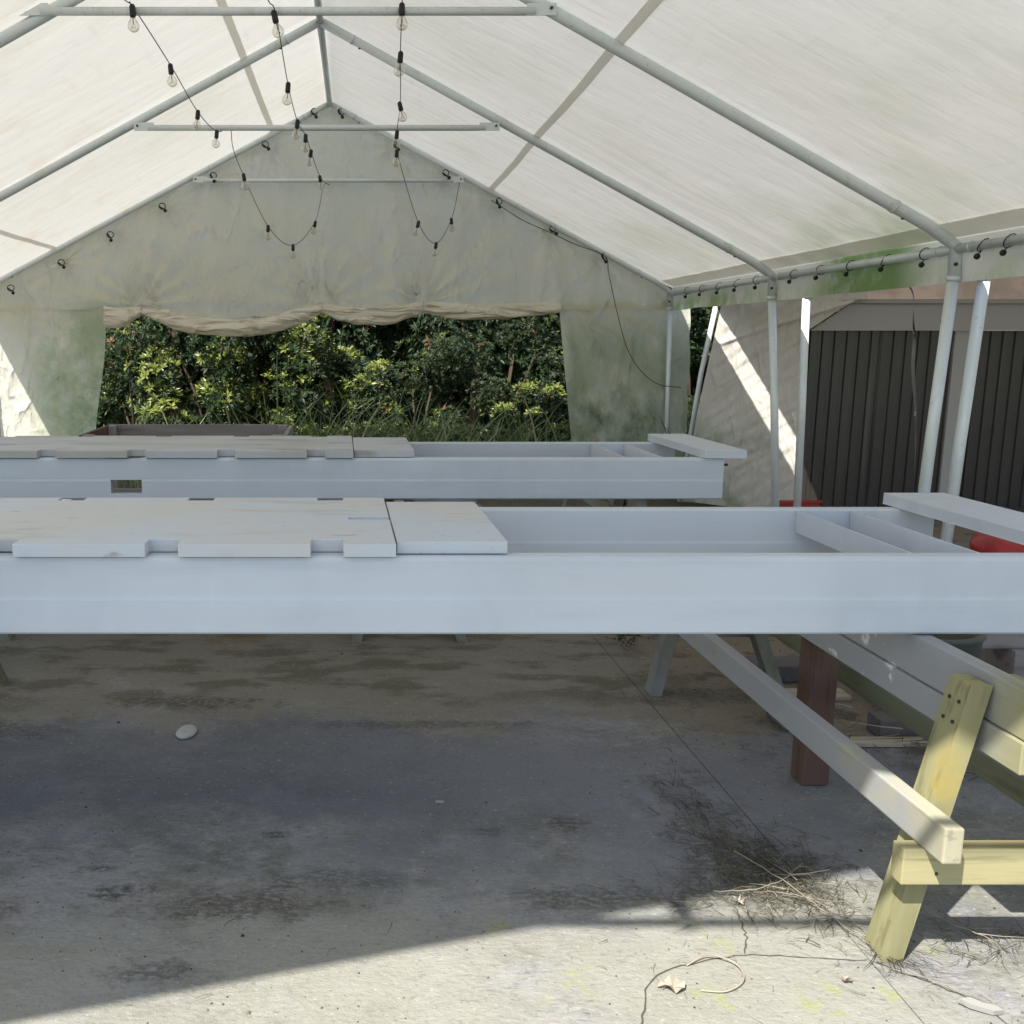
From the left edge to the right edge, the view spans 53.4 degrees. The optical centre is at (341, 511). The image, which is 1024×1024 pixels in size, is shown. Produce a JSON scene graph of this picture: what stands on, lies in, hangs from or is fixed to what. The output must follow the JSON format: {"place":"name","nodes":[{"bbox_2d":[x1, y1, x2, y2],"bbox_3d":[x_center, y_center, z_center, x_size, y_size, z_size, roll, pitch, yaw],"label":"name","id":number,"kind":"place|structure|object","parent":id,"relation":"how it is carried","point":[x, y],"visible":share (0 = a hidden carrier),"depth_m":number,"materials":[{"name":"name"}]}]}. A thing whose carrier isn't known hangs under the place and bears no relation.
{"place":"outdoors","nodes":[
{"label":"outdoors","id":0,"kind":"place"},
{"bbox_2d":[136,402,261,423],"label":"tall grass","id":1,"kind":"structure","parent":0,"point":[183,416],"depth_m":11.11,"materials":[{"name":"green plant"}]},
{"bbox_2d":[116,315,710,426],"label":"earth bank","id":2,"kind":"structure","parent":0,"point":[427,371],"depth_m":16.36,"materials":[{"name":"soil"}]},
{"bbox_2d":[119,440,726,506],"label":"ground","id":3,"kind":"structure","parent":0,"point":[556,503],"depth_m":9.56,"materials":[{"name":"grey concrete"}]},
{"bbox_2d":[96,314,186,424],"bbox_3d":[-2.617,-1.650,12.631,1.146,2.008,1.481,-6,11,-31],"label":"shrub","id":4,"kind":"object","parent":3,"relation":"on","point":[119,347],"visible":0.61,"depth_m":12.55,"materials":[{"name":"green plant"}]},
{"bbox_2d":[105,315,261,419],"bbox_3d":[-2.289,-3.380,14.065,2.876,4.915,1.992,-3,10,-18],"label":"tree","id":5,"kind":"object","parent":3,"relation":"on","point":[191,353],"visible":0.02,"depth_m":13.76,"materials":[{"name":"green plant"}]},
{"bbox_2d":[118,313,337,435],"bbox_3d":[-1.356,-1.615,11.877,2.658,2.204,1.668,0,10,0],"label":"shrub","id":6,"kind":"object","parent":3,"relation":"on","point":[278,343],"visible":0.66,"depth_m":11.59,"materials":[{"name":"green plant"}]},
{"bbox_2d":[276,355,278,423],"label":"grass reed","id":7,"kind":"object","parent":3,"relation":"on","point":[277,395],"depth_m":10.73,"materials":[{"name":"green plant"}]},
{"bbox_2d":[121,480,512,501],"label":"short grass","id":8,"kind":"structure","parent":3,"relation":"on","point":[131,485],"depth_m":10.31,"materials":[{"name":"green plant"}]},
{"bbox_2d":[183,382,458,441],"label":"tall grass","id":9,"kind":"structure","parent":3,"relation":"on","point":[415,437],"depth_m":10.82,"materials":[{"name":"green plant"}]},
{"bbox_2d":[252,319,407,440],"bbox_3d":[-0.122,-1.469,12.182,1.811,1.815,1.410,-4,11,-24],"label":"shrub","id":10,"kind":"object","parent":3,"relation":"on","point":[343,369],"visible":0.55,"depth_m":11.94,"materials":[{"name":"green plant"}]},
{"bbox_2d":[247,314,420,431],"bbox_3d":[-0.158,-3.361,14.257,2.843,4.813,2.139,4,10,21],"label":"tree","id":11,"kind":"object","parent":3,"relation":"on","point":[367,343],"visible":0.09,"depth_m":14.17,"materials":[{"name":"green plant"}]},
{"bbox_2d":[102,419,571,441],"bbox_3d":[0.844,-0.740,11.298,9.179,0.575,1.938,0,10,0],"label":"ground cover","id":12,"kind":"object","parent":3,"relation":"on","point":[438,432],"visible":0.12,"depth_m":11.19,"materials":[{"name":"green plant"}]},
{"bbox_2d":[347,336,484,441],"bbox_3d":[0.924,-1.415,12.537,1.825,1.583,1.484,0,10,0],"label":"shrub","id":13,"kind":"object","parent":3,"relation":"on","point":[412,389],"visible":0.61,"depth_m":12.46,"materials":[{"name":"green plant"}]},
{"bbox_2d":[96,307,830,441],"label":"woodland","id":14,"kind":"object","parent":3,"relation":"on","point":[197,375],"visible":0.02,"depth_m":15.23,"materials":[{"name":"green plant"}]},
{"bbox_2d":[391,312,556,438],"bbox_3d":[1.755,-3.371,13.981,2.840,4.925,2.156,3,10,19],"label":"tree","id":15,"kind":"object","parent":3,"relation":"on","point":[483,328],"visible":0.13,"depth_m":13.82,"materials":[{"name":"green plant"}]},
{"bbox_2d":[427,314,565,441],"bbox_3d":[1.970,-1.643,12.239,1.862,2.130,1.272,0,10,0],"label":"shrub","id":16,"kind":"object","parent":3,"relation":"on","point":[515,334],"visible":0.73,"depth_m":12.08,"materials":[{"name":"green plant"}]},
{"bbox_2d":[490,380,570,441],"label":"shrub","id":17,"kind":"object","parent":3,"relation":"on","point":[533,392],"visible":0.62,"depth_m":11.46,"materials":[{"name":"green plant"}]},
{"bbox_2d":[547,309,710,367],"bbox_3d":[4.253,-3.262,14.012,3.138,4.699,1.993,0,10,0],"label":"tree","id":18,"kind":"object","parent":3,"relation":"on","point":[696,347],"visible":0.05,"depth_m":14.19,"materials":[{"name":"green plant"}]},
{"bbox_2d":[648,395,697,456],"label":"tall grass","id":19,"kind":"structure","parent":3,"relation":"on","point":[688,422],"depth_m":10.05,"materials":[{"name":"green plant"}]},
{"bbox_2d":[666,285,720,433],"bbox_3d":[4.095,-1.701,11.838,1.418,2.379,1.008,4,11,22],"label":"shrub","id":20,"kind":"object","parent":3,"relation":"on","point":[690,396],"visible":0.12,"depth_m":11.63,"materials":[{"name":"green plant"}]},
{"bbox_2d":[310,386,570,441],"bbox_3d":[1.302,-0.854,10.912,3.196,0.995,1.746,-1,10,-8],"label":"tall grass","id":21,"kind":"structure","parent":0,"point":[512,437],"depth_m":10.86,"materials":[{"name":"green plant"}]},
{"bbox_2d":[0,499,922,1023],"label":"concrete slab","id":22,"kind":"structure","parent":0,"point":[548,797],"depth_m":2.99,"materials":[{"name":"grey concrete"}]},
{"bbox_2d":[0,663,7,684],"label":"sawhorse","id":23,"kind":"object","parent":22,"relation":"on","point":[3,678],"visible":0.33,"depth_m":4.45,"materials":[{"name":"grey wood"}]},
{"bbox_2d":[0,634,14,640],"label":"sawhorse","id":24,"kind":"object","parent":22,"relation":"on","point":[6,637],"visible":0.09,"depth_m":5.05,"materials":[{"name":"grey wood"}]},
{"bbox_2d":[78,424,292,499],"bbox_3d":[-1.054,-0.144,7.092,1.389,0.888,0.892,0,10,0],"label":"wooden box","id":25,"kind":"object","parent":22,"relation":"on","point":[234,430],"visible":0.27,"depth_m":7.43,"materials":[{"name":"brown wood"}]},
{"bbox_2d":[176,724,196,738],"bbox_3d":[-0.600,0.851,3.859,0.079,0.018,0.132,1,10,7],"label":"flat stone","id":26,"kind":"object","parent":22,"relation":"on","point":[186,731],"visible":1,"depth_m":3.84,"materials":[{"name":"grey stone"}]},
{"bbox_2d":[352,499,467,641],"bbox_3d":[0.350,0.210,5.464,0.600,0.745,1.360,0,10,0],"label":"sawhorse","id":27,"kind":"object","parent":22,"relation":"on","point":[359,638],"visible":0.06,"depth_m":5.04,"materials":[{"name":"grey wood"}]},
{"bbox_2d":[0,434,746,498],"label":"steel frame","id":28,"kind":"object","parent":27,"relation":"on","point":[654,468],"visible":0.91,"depth_m":4.81,"materials":[{"name":"white metal"}]},
{"bbox_2d":[0,436,352,457],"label":"notched deck panel","id":29,"kind":"structure","parent":28,"relation":"on","point":[173,446],"depth_m":4.92,"materials":[{"name":"white wood"}]},
{"bbox_2d":[353,437,414,456],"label":"plain deck panel","id":30,"kind":"structure","parent":28,"relation":"on","point":[382,446],"depth_m":4.94,"materials":[{"name":"white wood"}]},
{"bbox_2d":[0,0,1023,506],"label":"party tent","id":31,"kind":"object","parent":22,"relation":"on","point":[710,152],"visible":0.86,"depth_m":6.93,"materials":[{"name":"white fabric"}]},
{"bbox_2d":[124,0,328,258],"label":"string lights","id":32,"kind":"object","parent":31,"relation":"hanging from","point":[132,11],"visible":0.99,"depth_m":6.27,"materials":[{"name":"black plastic"}]},
{"bbox_2d":[268,0,326,189],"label":"string lights","id":33,"kind":"object","parent":31,"relation":"hanging from","point":[275,19],"visible":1,"depth_m":5.59,"materials":[{"name":"black plastic"}]},
{"bbox_2d":[103,300,561,336],"bbox_3d":[-0.085,-1.858,9.556,4.378,0.349,0.133,0,10,0],"label":"rolled door","id":34,"kind":"structure","parent":31,"relation":"in","point":[114,317],"depth_m":9.51,"materials":[{"name":"beige fabric"}]},
{"bbox_2d":[392,0,459,256],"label":"string lights","id":35,"kind":"object","parent":31,"relation":"hanging from","point":[400,52],"visible":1,"depth_m":6.16,"materials":[{"name":"black plastic"}]},
{"bbox_2d":[491,200,680,387],"bbox_3d":[2.337,-2.056,9.448,1.878,1.746,0.006,0,10,0],"label":"electric cable","id":36,"kind":"object","parent":31,"relation":"attached to","point":[611,288],"visible":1,"depth_m":9.42,"materials":[{"name":"black rubber"}]},
{"bbox_2d":[2,639,1023,1023],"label":"grit","id":37,"kind":"object","parent":22,"relation":"on","point":[474,849],"visible":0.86,"depth_m":3.08,"materials":[{"name":"grey gravel"}]},
{"bbox_2d":[657,975,684,992],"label":"dry leaf","id":38,"kind":"object","parent":22,"relation":"on","point":[675,984],"visible":1,"depth_m":2.34,"materials":[{"name":"beige plant"}]},
{"bbox_2d":[375,704,1023,1023],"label":"dry straw","id":39,"kind":"object","parent":22,"relation":"on","point":[801,888],"visible":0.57,"depth_m":2.71,"materials":[{"name":"beige plant"}]},
{"bbox_2d":[686,954,744,992],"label":"bent vine","id":40,"kind":"object","parent":22,"relation":"on","point":[738,985],"visible":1,"depth_m":2.39,"materials":[{"name":"beige plant"}]},
{"bbox_2d":[733,895,744,903],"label":"dry leaf","id":41,"kind":"object","parent":22,"relation":"on","point":[737,899],"visible":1,"depth_m":2.69,"materials":[{"name":"beige plant"}]},
{"bbox_2d":[713,862,824,891],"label":"dry twig","id":42,"kind":"object","parent":22,"relation":"on","point":[766,885],"visible":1,"depth_m":2.73,"materials":[{"name":"brown wood"}]},
{"bbox_2d":[841,975,851,980],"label":"dry leaf","id":43,"kind":"object","parent":22,"relation":"on","point":[846,978],"visible":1,"depth_m":2.36,"materials":[{"name":"beige plant"}]},
{"bbox_2d":[591,519,1023,1023],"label":"concrete slab","id":44,"kind":"structure","parent":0,"point":[993,812],"depth_m":3.17,"materials":[{"name":"grey concrete"}]},
{"bbox_2d":[11,687,1023,1000],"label":"plant litter","id":45,"kind":"object","parent":44,"relation":"on","point":[753,881],"visible":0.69,"depth_m":2.81,"materials":[{"name":"brown plant"}]},
{"bbox_2d":[562,499,650,506],"bbox_3d":[1.560,0.178,5.651,0.600,0.745,1.360,0,10,0],"label":"sawhorse","id":46,"kind":"object","parent":44,"relation":"on","point":[614,502],"visible":0.12,"depth_m":5.15,"materials":[{"name":"grey wood"}]},
{"bbox_2d":[605,634,648,650],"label":"weed","id":47,"kind":"object","parent":44,"relation":"on","point":[620,636],"visible":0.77,"depth_m":4.94,"materials":[{"name":"green plant"}]},
{"bbox_2d":[744,656,799,681],"bbox_3d":[1.985,0.711,4.510,0.270,0.075,0.150,0,10,0],"label":"dark block","id":48,"kind":"object","parent":44,"relation":"on","point":[788,668],"depth_m":4.44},
{"bbox_2d":[766,711,788,730],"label":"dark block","id":49,"kind":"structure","parent":44,"relation":"on","point":[777,722],"depth_m":3.96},
{"bbox_2d":[771,500,821,506],"bbox_3d":[3.740,0.003,8.209,0.350,0.220,0.180,0,10,0],"label":"red crate","id":50,"kind":"object","parent":44,"relation":"on","point":[804,503],"visible":0.29,"depth_m":8.12,"materials":[{"name":"plastic"}]},
{"bbox_2d":[734,851,872,946],"bbox_3d":[1.289,1.036,2.700,0.092,0.035,0.538,-4,10,-21],"label":"dry twig","id":51,"kind":"object","parent":44,"relation":"on","point":[799,892],"visible":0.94,"depth_m":2.73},
{"bbox_2d":[790,636,838,785],"bbox_3d":[1.621,0.572,3.390,0.092,0.727,0.090,0,10,0],"label":"timber post","id":52,"kind":"object","parent":44,"relation":"on","point":[817,679],"visible":0.56,"depth_m":3.37,"materials":[{"name":"brown wood"}]},
{"bbox_2d":[785,688,851,700],"bbox_3d":[1.970,0.781,4.263,0.380,0.020,0.100,0,10,0],"label":"timber offcut","id":53,"kind":"object","parent":44,"relation":"on","point":[841,695],"visible":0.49,"depth_m":4.23,"materials":[{"name":"beige wood"}]},
{"bbox_2d":[777,892,869,931],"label":"dry twig","id":54,"kind":"object","parent":44,"relation":"on","point":[826,906],"visible":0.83,"depth_m":2.65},
{"bbox_2d":[643,634,1023,962],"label":"sawhorse","id":55,"kind":"object","parent":44,"relation":"on","point":[965,702],"visible":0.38,"depth_m":2.40,"materials":[{"name":"yellow wood"}]},
{"bbox_2d":[0,493,1023,633],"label":"steel frame","id":56,"kind":"object","parent":55,"relation":"on","point":[897,567],"visible":0.83,"depth_m":2.63,"materials":[{"name":"white metal"}]},
{"bbox_2d":[0,498,395,556],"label":"notched deck panel","id":57,"kind":"structure","parent":56,"relation":"on","point":[188,527],"depth_m":2.82,"materials":[{"name":"white wood"}]},
{"bbox_2d":[386,502,507,553],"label":"plain deck panel","id":58,"kind":"structure","parent":56,"relation":"on","point":[444,528],"depth_m":2.80,"materials":[{"name":"white wood"}]},
{"bbox_2d":[678,634,963,863],"bbox_3d":[1.391,0.573,3.355,0.045,0.088,2.220,0,10,0],"label":"timber rail","id":59,"kind":"object","parent":55,"relation":"on","point":[930,828],"visible":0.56,"depth_m":2.72,"materials":[{"name":"white wood"}]},
{"bbox_2d":[771,634,1023,806],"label":"timber rail","id":60,"kind":"object","parent":55,"relation":"on","point":[997,775],"visible":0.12,"depth_m":3.05,"materials":[{"name":"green wood"}]},
{"bbox_2d":[677,279,990,542],"bbox_3d":[6.401,-1.159,4.697,6.599,3.703,9.150,0,10,0],"label":"party tent","id":61,"kind":"object","parent":44,"relation":"on","point":[733,408],"visible":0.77,"depth_m":8.76,"materials":[{"name":"white fabric"}]},
{"bbox_2d":[909,287,916,488],"bbox_3d":[3.464,-0.619,6.184,0.280,1.730,0.029,0,10,0],"label":"hanging strap","id":62,"kind":"object","parent":61,"relation":"hanging from","point":[913,371],"visible":0.73,"depth_m":6.15,"materials":[{"name":"grey fabric"}]},
{"bbox_2d":[780,754,978,782],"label":"dry twig","id":63,"kind":"object","parent":44,"relation":"on","point":[883,756],"visible":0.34,"depth_m":3.59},
{"bbox_2d":[848,737,927,746],"bbox_3d":[2.075,0.868,3.761,0.550,0.018,0.060,0,10,0],"label":"timber offcut","id":64,"kind":"object","parent":44,"relation":"on","point":[870,741],"visible":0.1,"depth_m":3.73,"materials":[{"name":"wood"}]},
{"bbox_2d":[866,711,919,736],"bbox_3d":[2.210,0.823,3.854,0.300,0.075,0.100,0,10,0],"label":"masonry block","id":65,"kind":"object","parent":44,"relation":"on","point":[880,718],"depth_m":3.81,"materials":[{"name":"grey concrete"}]},
{"bbox_2d":[801,299,1023,512],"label":"garden shed","id":66,"kind":"structure","parent":44,"relation":"on","point":[859,443],"depth_m":8.65,"materials":[{"name":"paint"}]},
{"bbox_2d":[891,968,989,1003],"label":"dry twig","id":67,"kind":"object","parent":44,"relation":"on","point":[934,981],"visible":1,"depth_m":2.36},
{"bbox_2d":[930,634,986,658],"bbox_3d":[2.420,0.637,4.168,0.450,0.335,0.450,0,10,0],"label":"plastic bucket","id":68,"kind":"object","parent":44,"relation":"on","point":[971,644],"visible":0.12,"depth_m":3.97,"materials":[{"name":"grey plastic"}]},
{"bbox_2d":[920,908,1023,971],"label":"dry twig","id":69,"kind":"object","parent":44,"relation":"on","point":[977,933],"visible":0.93,"depth_m":2.51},
{"bbox_2d":[959,997,1003,1014],"bbox_3d":[1.456,1.125,2.266,0.087,0.012,0.025,9,18,28],"label":"white shard","id":70,"kind":"object","parent":44,"relation":"on","point":[977,1005],"visible":1,"depth_m":2.26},
{"bbox_2d":[979,649,1023,677],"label":"timber bearer","id":71,"kind":"object","parent":44,"relation":"on","point":[1009,661],"visible":0.31,"depth_m":4.49,"materials":[{"name":"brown wood"}]},
{"bbox_2d":[982,634,1023,648],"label":"timber beam","id":72,"kind":"structure","parent":71,"relation":"on","point":[1003,641],"depth_m":4.46,"materials":[{"name":"white wood"}]},
{"bbox_2d":[867,276,1023,298],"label":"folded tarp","id":73,"kind":"object","parent":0,"point":[1007,288],"visible":0.06,"depth_m":8.49,"materials":[{"name":"beige fabric"}]},
{"bbox_2d":[969,532,1023,552],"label":"red sack","id":74,"kind":"object","parent":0,"point":[979,542],"visible":0.33,"depth_m":5.03,"materials":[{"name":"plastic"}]}
]}

